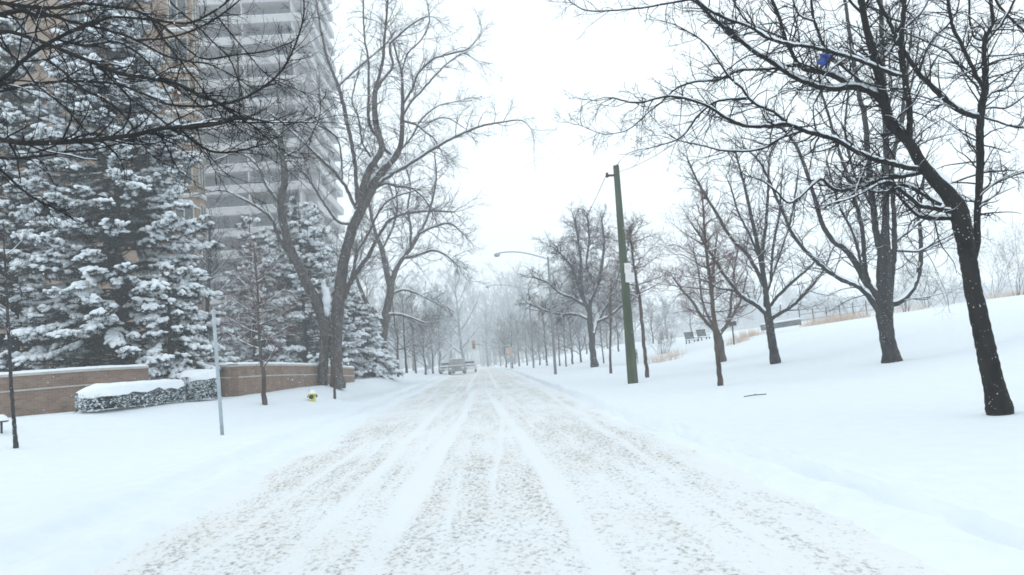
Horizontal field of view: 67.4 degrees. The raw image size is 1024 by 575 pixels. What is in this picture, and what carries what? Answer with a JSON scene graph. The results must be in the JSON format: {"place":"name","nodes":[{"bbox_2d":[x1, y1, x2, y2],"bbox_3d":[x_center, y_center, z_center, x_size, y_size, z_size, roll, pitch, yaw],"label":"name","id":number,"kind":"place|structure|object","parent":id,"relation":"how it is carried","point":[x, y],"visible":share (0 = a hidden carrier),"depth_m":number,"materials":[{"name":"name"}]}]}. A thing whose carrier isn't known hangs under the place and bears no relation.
{"place":"outdoors","nodes":[
{"label":"outdoors","id":0,"kind":"place"},
{"bbox_2d":[0,295,1023,574],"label":"ground","id":1,"kind":"structure","parent":0,"point":[918,451],"depth_m":14.39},
{"bbox_2d":[0,217,37,448],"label":"sapling","id":2,"kind":"object","parent":1,"relation":"on","point":[7,291],"visible":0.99,"depth_m":19.76,"materials":[{"name":"black plant"}]},
{"bbox_2d":[0,16,125,371],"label":"spruce tree","id":3,"kind":"object","parent":1,"relation":"on","point":[20,213],"visible":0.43,"depth_m":31.74,"materials":[{"name":"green plant"}]},
{"bbox_2d":[0,364,148,416],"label":"brick wall","id":4,"kind":"structure","parent":1,"relation":"on","point":[36,392],"depth_m":26.04,"materials":[{"name":"brick"}]},
{"bbox_2d":[0,0,211,371],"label":"brick apartment block","id":5,"kind":"structure","parent":1,"relation":"on","point":[191,213],"depth_m":53.65,"materials":[{"name":"brick"}]},
{"bbox_2d":[137,254,159,276],"bbox_3d":[-25.243,-1.520,53.432,1.550,1.510,0.110,-4,-5,-3],"label":"window","id":6,"kind":"structure","parent":5,"relation":"in","point":[152,272],"depth_m":53.38,"materials":[{"name":"grey glass"}]},
{"bbox_2d":[167,0,187,20],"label":"bay window","id":7,"kind":"structure","parent":5,"relation":"in","point":[175,2],"depth_m":53.75,"materials":[{"name":"grey glass"}]},
{"bbox_2d":[168,37,188,62],"bbox_3d":[-23.234,-16.564,53.527,1.370,1.750,0.150,-4,-5,-3],"label":"bay window","id":8,"kind":"structure","parent":5,"relation":"in","point":[170,39],"depth_m":53.51,"materials":[{"name":"grey glass"}]},
{"bbox_2d":[170,78,190,103],"bbox_3d":[-23.014,-13.635,53.262,1.370,1.750,0.150,-4,-5,-3],"label":"bay window","id":9,"kind":"structure","parent":5,"relation":"in","point":[187,83],"depth_m":53.20,"materials":[{"name":"grey glass"}]},
{"bbox_2d":[173,162,193,186],"bbox_3d":[-22.573,-7.775,52.731,1.370,1.750,0.150,-4,-5,-3],"label":"bay window","id":10,"kind":"structure","parent":5,"relation":"in","point":[190,170],"depth_m":52.68,"materials":[{"name":"grey glass"}]},
{"bbox_2d":[174,203,194,219],"bbox_3d":[-22.353,-4.845,52.466,1.370,1.750,0.150,-4,-5,-3],"label":"bay window","id":11,"kind":"structure","parent":5,"relation":"in","point":[188,213],"depth_m":52.45,"materials":[{"name":"grey glass"}]},
{"bbox_2d":[191,0,198,23],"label":"bay window","id":12,"kind":"structure","parent":5,"relation":"in","point":[195,16],"depth_m":54.48,"materials":[{"name":"grey glass"}]},
{"bbox_2d":[198,163,204,188],"bbox_3d":[-21.653,-7.777,53.470,0.150,1.750,1.120,-4,-5,-3],"label":"bay window","id":13,"kind":"structure","parent":5,"relation":"in","point":[201,178],"depth_m":53.44,"materials":[{"name":"grey glass"}]},
{"bbox_2d":[0,0,243,400],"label":"spruce tree","id":14,"kind":"object","parent":1,"relation":"on","point":[131,227],"visible":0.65,"depth_m":31.49,"materials":[{"name":"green plant"}]},
{"bbox_2d":[73,379,186,412],"bbox_3d":[-12.496,3.561,25.515,1.546,0.928,4.301,-6,-5,17],"label":"hedge","id":15,"kind":"object","parent":1,"relation":"on","point":[100,396],"visible":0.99,"depth_m":24.51,"materials":[{"name":"white plant"}]},
{"bbox_2d":[140,262,224,398],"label":"spruce tree","id":16,"kind":"object","parent":1,"relation":"on","point":[156,349],"visible":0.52,"depth_m":30.88,"materials":[{"name":"white plant"}]},
{"bbox_2d":[0,0,384,242],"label":"overhanging tree","id":17,"kind":"object","parent":1,"relation":"on","point":[18,7],"visible":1,"depth_m":8.03,"materials":[{"name":"black plant"}]},
{"bbox_2d":[179,369,217,400],"bbox_3d":[-11.608,3.612,28.431,1.870,1.166,1.431,-4,-5,-3],"label":"hedge","id":18,"kind":"object","parent":1,"relation":"on","point":[200,383],"visible":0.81,"depth_m":27.92,"materials":[{"name":"white plant"}]},
{"bbox_2d":[177,204,252,355],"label":"spruce tree","id":19,"kind":"object","parent":1,"relation":"on","point":[211,264],"visible":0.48,"depth_m":39.75,"materials":[{"name":"grey plant"}]},
{"bbox_2d":[195,362,235,397],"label":"brick wall","id":20,"kind":"structure","parent":1,"relation":"on","point":[225,380],"depth_m":30.95,"materials":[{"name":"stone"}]},
{"bbox_2d":[211,310,223,434],"bbox_3d":[-7.648,2.260,19.965,0.207,3.377,0.108,-4,-5,-3],"label":"steel post","id":21,"kind":"object","parent":1,"relation":"on","point":[217,373],"visible":0.87,"depth_m":19.93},
{"bbox_2d":[208,225,307,404],"bbox_3d":[-8.928,0.987,26.939,3.884,6.625,2.676,-4,-5,-3],"label":"sapling","id":22,"kind":"object","parent":1,"relation":"on","point":[262,312],"visible":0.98,"depth_m":26.87,"materials":[{"name":"grey plant"}]},
{"bbox_2d":[213,216,302,362],"bbox_3d":[-17.484,0.946,51.722,6.719,11.874,6.083,-1,-6,-31],"label":"pine tree","id":23,"kind":"object","parent":1,"relation":"on","point":[240,237],"visible":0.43,"depth_m":51.04,"materials":[{"name":"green plant"}]},
{"bbox_2d":[198,0,348,360],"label":"concrete apartment tower","id":24,"kind":"structure","parent":1,"relation":"on","point":[273,10],"depth_m":105.96,"materials":[{"name":"concrete"}]},
{"bbox_2d":[198,8,297,17],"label":"balcony","id":25,"kind":"structure","parent":24,"relation":"in","point":[271,11],"depth_m":108.23,"materials":[{"name":"concrete"}]},
{"bbox_2d":[200,29,298,38],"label":"balcony","id":26,"kind":"structure","parent":24,"relation":"in","point":[266,32],"depth_m":107.92,"materials":[{"name":"concrete"}]},
{"bbox_2d":[200,49,299,59],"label":"balcony","id":27,"kind":"structure","parent":24,"relation":"in","point":[211,55],"depth_m":107.65,"materials":[{"name":"concrete"}]},
{"bbox_2d":[204,151,297,164],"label":"balcony","id":28,"kind":"structure","parent":24,"relation":"in","point":[238,158],"depth_m":106.19,"materials":[{"name":"concrete"}]},
{"bbox_2d":[211,260,291,272],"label":"window frame","id":29,"kind":"structure","parent":24,"relation":"in","point":[226,268],"depth_m":104.75,"materials":[{"name":"metal"}]},
{"bbox_2d":[202,69,301,79],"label":"balcony","id":30,"kind":"structure","parent":24,"relation":"in","point":[290,72],"depth_m":107.36,"materials":[{"name":"concrete"}]},
{"bbox_2d":[202,89,302,101],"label":"balcony","id":31,"kind":"structure","parent":24,"relation":"in","point":[215,97],"depth_m":107.15,"materials":[{"name":"concrete"}]},
{"bbox_2d":[203,110,303,120],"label":"balcony","id":32,"kind":"structure","parent":24,"relation":"in","point":[204,116],"depth_m":106.92,"materials":[{"name":"concrete"}]},
{"bbox_2d":[203,131,304,143],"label":"balcony","id":33,"kind":"structure","parent":24,"relation":"in","point":[207,139],"depth_m":106.40,"materials":[{"name":"concrete"}]},
{"bbox_2d":[212,236,296,251],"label":"balcony","id":34,"kind":"structure","parent":24,"relation":"in","point":[227,241],"depth_m":105.06,"materials":[{"name":"concrete"}]},
{"bbox_2d":[205,172,306,186],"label":"balcony","id":35,"kind":"structure","parent":24,"relation":"in","point":[211,182],"depth_m":105.93,"materials":[{"name":"concrete"}]},
{"bbox_2d":[205,193,308,207],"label":"balcony","id":36,"kind":"structure","parent":24,"relation":"in","point":[234,201],"depth_m":105.65,"materials":[{"name":"concrete"}]},
{"bbox_2d":[207,214,309,229],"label":"balcony","id":37,"kind":"structure","parent":24,"relation":"in","point":[265,223],"depth_m":105.39,"materials":[{"name":"concrete"}]},
{"bbox_2d":[229,362,354,396],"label":"brick wall","id":38,"kind":"structure","parent":1,"relation":"on","point":[279,376],"depth_m":34.89,"materials":[{"name":"brick"}]},
{"bbox_2d":[226,196,388,378],"bbox_3d":[-14.743,0.695,55.508,10.963,14.732,12.166,-4,-5,-3],"label":"spruce tree","id":39,"kind":"object","parent":1,"relation":"on","point":[302,347],"visible":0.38,"depth_m":54.77,"materials":[{"name":"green plant"}]},
{"bbox_2d":[325,302,344,398],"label":"sapling","id":40,"kind":"object","parent":1,"relation":"on","point":[334,371],"visible":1,"depth_m":29.70,"materials":[{"name":"brown plant"}]},
{"bbox_2d":[321,256,382,348],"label":"tall tree","id":41,"kind":"object","parent":1,"relation":"on","point":[351,289],"visible":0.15,"depth_m":95.04,"materials":[{"name":"grey plant"}]},
{"bbox_2d":[162,0,559,388],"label":"old bare tree","id":42,"kind":"object","parent":1,"relation":"on","point":[364,193],"visible":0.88,"depth_m":41.77,"materials":[{"name":"grey plant"}]},
{"bbox_2d":[329,290,405,378],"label":"spruce tree","id":43,"kind":"object","parent":1,"relation":"on","point":[379,367],"visible":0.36,"depth_m":59.02,"materials":[{"name":"white plant"}]},
{"bbox_2d":[347,249,398,371],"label":"tall tree","id":44,"kind":"object","parent":1,"relation":"on","point":[370,280],"visible":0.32,"depth_m":105.09,"materials":[{"name":"grey plant"}]},
{"bbox_2d":[352,263,424,368],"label":"tall tree","id":45,"kind":"object","parent":1,"relation":"on","point":[399,283],"visible":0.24,"depth_m":129.44,"materials":[{"name":"grey plant"}]},
{"bbox_2d":[379,273,425,376],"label":"slender tree","id":46,"kind":"object","parent":1,"relation":"on","point":[395,331],"visible":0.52,"depth_m":65.73,"materials":[{"name":"grey plant"}]},
{"bbox_2d":[377,283,434,372],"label":"street tree","id":47,"kind":"object","parent":1,"relation":"on","point":[403,333],"visible":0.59,"depth_m":77.43,"materials":[{"name":"grey plant"}]},
{"bbox_2d":[333,120,489,373],"bbox_3d":[-8.323,-4.059,62.954,12.613,22.388,7.890,-2,-6,-24],"label":"old bare tree","id":48,"kind":"object","parent":1,"relation":"on","point":[387,313],"visible":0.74,"depth_m":62.80,"materials":[{"name":"grey plant"}]},
{"bbox_2d":[387,287,443,373],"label":"slender tree","id":49,"kind":"object","parent":1,"relation":"on","point":[411,301],"visible":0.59,"depth_m":83.49,"materials":[{"name":"grey plant"}]},
{"bbox_2d":[388,270,445,370],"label":"tall tree","id":50,"kind":"object","parent":1,"relation":"on","point":[407,344],"visible":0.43,"depth_m":109.72,"materials":[{"name":"grey plant"}]},
{"bbox_2d":[390,265,459,368],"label":"tall tree","id":51,"kind":"object","parent":1,"relation":"on","point":[428,359],"visible":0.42,"depth_m":148.65,"materials":[{"name":"grey plant"}]},
{"bbox_2d":[389,303,461,374],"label":"street tree","id":52,"kind":"object","parent":1,"relation":"on","point":[423,345],"visible":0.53,"depth_m":99.21,"materials":[{"name":"grey plant"}]},
{"bbox_2d":[416,300,449,373],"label":"street tree","id":53,"kind":"object","parent":1,"relation":"on","point":[431,349],"visible":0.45,"depth_m":119.06,"materials":[{"name":"grey plant"}]},
{"bbox_2d":[417,282,466,368],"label":"tall tree","id":54,"kind":"object","parent":1,"relation":"on","point":[446,339],"visible":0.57,"depth_m":119.45,"materials":[{"name":"grey plant"}]},
{"bbox_2d":[439,362,454,373],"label":"parked car","id":55,"kind":"object","parent":1,"relation":"on","point":[443,367],"visible":0.56,"depth_m":97.42,"materials":[{"name":"grey paint"}]},
{"bbox_2d":[426,268,475,359],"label":"tall tree","id":56,"kind":"object","parent":1,"relation":"on","point":[452,352],"visible":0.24,"depth_m":165.05,"materials":[{"name":"grey plant"}]},
{"bbox_2d":[448,358,465,374],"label":"pickup truck","id":57,"kind":"object","parent":1,"relation":"on","point":[455,364],"visible":1,"depth_m":89.49,"materials":[{"name":"paint"}]},
{"bbox_2d":[430,253,485,360],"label":"tall tree","id":58,"kind":"object","parent":1,"relation":"on","point":[461,346],"visible":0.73,"depth_m":149.12,"materials":[{"name":"grey plant"}]},
{"bbox_2d":[463,290,506,366],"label":"tall tree","id":59,"kind":"object","parent":1,"relation":"on","point":[493,337],"visible":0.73,"depth_m":189.06,"materials":[{"name":"grey plant"}]},
{"bbox_2d":[476,313,524,367],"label":"street tree","id":60,"kind":"object","parent":1,"relation":"on","point":[505,336],"visible":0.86,"depth_m":129.85,"materials":[{"name":"grey plant"}]},
{"bbox_2d":[349,244,654,371],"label":"woodland","id":61,"kind":"object","parent":1,"relation":"on","point":[503,298],"visible":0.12,"depth_m":217.13,"materials":[{"name":"grey"}]},
{"bbox_2d":[493,296,527,364],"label":"tall tree","id":62,"kind":"object","parent":1,"relation":"on","point":[512,304],"visible":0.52,"depth_m":180.35,"materials":[{"name":"grey plant"}]},
{"bbox_2d":[499,311,521,367],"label":"slender tree","id":63,"kind":"object","parent":1,"relation":"on","point":[514,328],"visible":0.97,"depth_m":109.96,"materials":[{"name":"grey plant"}]},
{"bbox_2d":[486,284,534,367],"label":"street lamp","id":64,"kind":"object","parent":1,"relation":"on","point":[530,323],"visible":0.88,"depth_m":95.06,"materials":[{"name":"galvanised steel"},{"name":"lamp glass"}]},
{"bbox_2d":[498,309,527,365],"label":"street tree","id":65,"kind":"object","parent":1,"relation":"on","point":[515,324],"visible":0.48,"depth_m":139.62,"materials":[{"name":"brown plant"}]},
{"bbox_2d":[514,316,533,365],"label":"street tree","id":66,"kind":"object","parent":1,"relation":"on","point":[523,340],"visible":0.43,"depth_m":137.54,"materials":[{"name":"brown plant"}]},
{"bbox_2d":[494,251,556,373],"bbox_3d":[1.000,1.904,56.145,4.037,9.338,0.480,-4,-5,-3],"label":"street lamp","id":67,"kind":"object","parent":1,"relation":"on","point":[552,325],"visible":0.97,"depth_m":56.21,"materials":[{"name":"galvanised steel"},{"name":"frosted glass"}]},
{"bbox_2d":[512,312,551,364],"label":"street tree","id":68,"kind":"object","parent":1,"relation":"on","point":[536,325],"visible":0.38,"depth_m":122.03,"materials":[{"name":"grey plant"}]},
{"bbox_2d":[512,310,555,365],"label":"street tree","id":69,"kind":"object","parent":1,"relation":"on","point":[533,337],"visible":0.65,"depth_m":119.90,"materials":[{"name":"grey plant"}]},
{"bbox_2d":[527,291,557,359],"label":"tall tree","id":70,"kind":"object","parent":1,"relation":"on","point":[540,321],"visible":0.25,"depth_m":189.57,"materials":[{"name":"grey plant"}]},
{"bbox_2d":[520,292,565,365],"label":"street tree","id":71,"kind":"object","parent":1,"relation":"on","point":[538,331],"visible":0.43,"depth_m":104.59,"materials":[{"name":"grey plant"}]},
{"bbox_2d":[536,294,580,365],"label":"slender tree","id":72,"kind":"object","parent":1,"relation":"on","point":[558,345],"visible":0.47,"depth_m":87.86,"materials":[{"name":"grey plant"}]},
{"bbox_2d":[545,295,577,366],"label":"slender tree","id":73,"kind":"object","parent":1,"relation":"on","point":[571,345],"visible":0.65,"depth_m":80.05,"materials":[{"name":"grey plant"}]},
{"bbox_2d":[543,297,586,363],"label":"street tree","id":74,"kind":"object","parent":1,"relation":"on","point":[576,329],"visible":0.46,"depth_m":90.10,"materials":[{"name":"grey plant"}]},
{"bbox_2d":[537,301,606,361],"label":"street tree","id":75,"kind":"object","parent":1,"relation":"on","point":[579,341],"visible":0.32,"depth_m":94.90,"materials":[{"name":"grey plant"}]},
{"bbox_2d":[511,195,658,367],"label":"bushy bare tree","id":76,"kind":"object","parent":1,"relation":"on","point":[577,281],"visible":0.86,"depth_m":66.09,"materials":[{"name":"grey plant"}]},
{"bbox_2d":[579,293,624,362],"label":"slender tree","id":77,"kind":"object","parent":1,"relation":"on","point":[601,344],"visible":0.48,"depth_m":74.29,"materials":[{"name":"grey plant"}]},
{"bbox_2d":[585,303,623,348],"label":"street tree","id":78,"kind":"object","parent":1,"relation":"on","point":[605,325],"visible":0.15,"depth_m":150.33,"materials":[{"name":"grey plant"}]},
{"bbox_2d":[592,278,622,373],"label":"sapling","id":79,"kind":"object","parent":1,"relation":"on","point":[610,328],"visible":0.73,"depth_m":47.31,"materials":[{"name":"grey plant"}]},
{"bbox_2d":[603,297,633,351],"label":"street tree","id":80,"kind":"object","parent":1,"relation":"on","point":[616,322],"visible":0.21,"depth_m":105.33,"materials":[{"name":"grey plant"}]},
{"bbox_2d":[606,165,637,383],"bbox_3d":[4.619,-0.449,32.223,0.561,9.501,0.443,-6,-5,19],"label":"utility pole","id":81,"kind":"object","parent":1,"relation":"on","point":[632,373],"visible":0.92,"depth_m":32.01,"materials":[{"name":"green wood"}]},
{"bbox_2d":[589,202,690,377],"bbox_3d":[6.150,0.161,36.860,5.230,8.619,4.768,-4,-5,-3],"label":"slim bare tree","id":82,"kind":"object","parent":1,"relation":"on","point":[632,251],"visible":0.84,"depth_m":36.71,"materials":[{"name":"grey plant"}]},
{"bbox_2d":[634,295,672,343],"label":"street tree","id":83,"kind":"object","parent":1,"relation":"on","point":[650,316],"visible":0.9,"depth_m":110.88,"materials":[{"name":"grey plant"}]},
{"bbox_2d":[644,290,683,338],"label":"street tree","id":84,"kind":"object","parent":1,"relation":"on","point":[672,318],"visible":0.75,"depth_m":161.52,"materials":[{"name":"grey plant"}]},
{"bbox_2d":[646,320,681,354],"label":"bare bush","id":85,"kind":"object","parent":1,"relation":"on","point":[662,337],"visible":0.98,"depth_m":68.74,"materials":[{"name":"grey plant"}]},
{"bbox_2d":[670,278,706,331],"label":"street tree","id":86,"kind":"object","parent":1,"relation":"on","point":[690,289],"visible":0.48,"depth_m":166.58,"materials":[{"name":"grey plant"}]},
{"bbox_2d":[635,170,759,385],"bbox_3d":[6.395,-0.299,24.906,4.114,7.352,4.391,-4,-5,-3],"label":"slim bare tree","id":87,"kind":"object","parent":1,"relation":"on","point":[709,279],"visible":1,"depth_m":24.90,"materials":[{"name":"grey plant"}]},
{"bbox_2d":[645,214,762,361],"bbox_3d":[11.630,0.006,42.835,7.843,8.600,3.992,-1,-6,-30],"label":"bare tree","id":88,"kind":"object","parent":1,"relation":"on","point":[723,358],"visible":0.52,"depth_m":42.60,"materials":[{"name":"grey plant"}]},
{"bbox_2d":[669,127,848,363],"bbox_3d":[10.961,-1.879,34.259,8.663,10.968,4.400,-3,-5,-13],"label":"bare tree","id":89,"kind":"object","parent":1,"relation":"on","point":[769,318],"visible":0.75,"depth_m":34.09,"materials":[{"name":"grey plant"}]},
{"bbox_2d":[760,317,801,330],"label":"wall","id":90,"kind":"structure","parent":1,"relation":"on","point":[787,322],"depth_m":57.62,"materials":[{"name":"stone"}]},
{"bbox_2d":[549,0,1023,415],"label":"bare maple tree","id":91,"kind":"object","parent":1,"relation":"on","point":[956,211],"visible":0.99,"depth_m":12.52,"materials":[{"name":"black plant"}]},
{"bbox_2d":[817,52,830,67],"bbox_3d":[5.161,-3.764,12.706,0.194,0.247,0.121,-4,-5,-3],"label":"plastic bag","id":92,"kind":"object","parent":91,"relation":"hanging from","point":[822,60],"visible":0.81,"depth_m":12.69,"materials":[{"name":"blue"}]},
{"bbox_2d":[637,287,1023,363],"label":"dried grass","id":93,"kind":"structure","parent":1,"relation":"on","point":[845,317],"depth_m":61.58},
{"bbox_2d":[655,260,1023,336],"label":"woodland","id":94,"kind":"object","parent":1,"relation":"on","point":[787,299],"visible":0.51,"depth_m":250.60,"materials":[{"name":"grey"}]},
{"bbox_2d":[823,288,873,315],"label":"hill shrub","id":95,"kind":"object","parent":1,"relation":"on","point":[861,309],"visible":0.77,"depth_m":71.66,"materials":[{"name":"grey plant"}]},
{"bbox_2d":[799,300,906,320],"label":"wire fence","id":96,"kind":"object","parent":1,"relation":"on","point":[841,308],"visible":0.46,"depth_m":71.30,"materials":[{"name":"grey"}]},
{"bbox_2d":[716,0,998,362],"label":"bare tree","id":97,"kind":"object","parent":1,"relation":"on","point":[884,303],"visible":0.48,"depth_m":25.73,"materials":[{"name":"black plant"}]},
{"bbox_2d":[894,256,932,311],"bbox_3d":[31.137,-0.444,61.459,5.010,4.935,3.616,-7,-6,28],"label":"hill shrub","id":98,"kind":"object","parent":1,"relation":"on","point":[904,284],"visible":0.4,"depth_m":61.08,"materials":[{"name":"grey plant"}]},
{"bbox_2d":[895,253,962,307],"bbox_3d":[33.780,-0.870,63.785,5.905,5.392,5.534,-4,-5,-3],"label":"hill shrub","id":99,"kind":"object","parent":1,"relation":"on","point":[925,282],"visible":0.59,"depth_m":63.81,"materials":[{"name":"grey plant"}]},
{"bbox_2d":[920,244,962,304],"bbox_3d":[35.452,-1.210,62.666,4.785,5.486,4.372,-9,-7,43],"label":"hill shrub","id":100,"kind":"object","parent":1,"relation":"on","point":[942,281],"visible":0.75,"depth_m":62.23,"materials":[{"name":"grey plant"}]},
{"bbox_2d":[938,226,1023,296],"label":"hill shrub","id":101,"kind":"object","parent":1,"relation":"on","point":[992,276],"visible":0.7,"depth_m":63.22,"materials":[{"name":"grey plant"}]},
{"bbox_2d":[984,201,1023,295],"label":"hill shrub","id":102,"kind":"object","parent":1,"relation":"on","point":[1008,244],"visible":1,"depth_m":59.42,"materials":[{"name":"grey plant"}]},
{"bbox_2d":[5,1,1020,564],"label":"falling snow","id":103,"kind":"structure","parent":0,"point":[469,197],"depth_m":17.51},
{"bbox_2d":[86,364,950,574],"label":"road","id":104,"kind":"structure","parent":0,"point":[482,470],"depth_m":7.83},
{"bbox_2d":[462,360,476,372],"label":"parked car","id":105,"kind":"object","parent":104,"relation":"on","point":[470,364],"visible":0.66,"depth_m":101.53,"materials":[{"name":"white paint"}]},
{"bbox_2d":[329,0,1023,344],"label":"sky","id":106,"kind":"structure","parent":0,"point":[549,63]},
{"bbox_2d":[360,285,1022,369],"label":"hills","id":107,"kind":"structure","parent":0,"point":[476,357],"depth_m":349.96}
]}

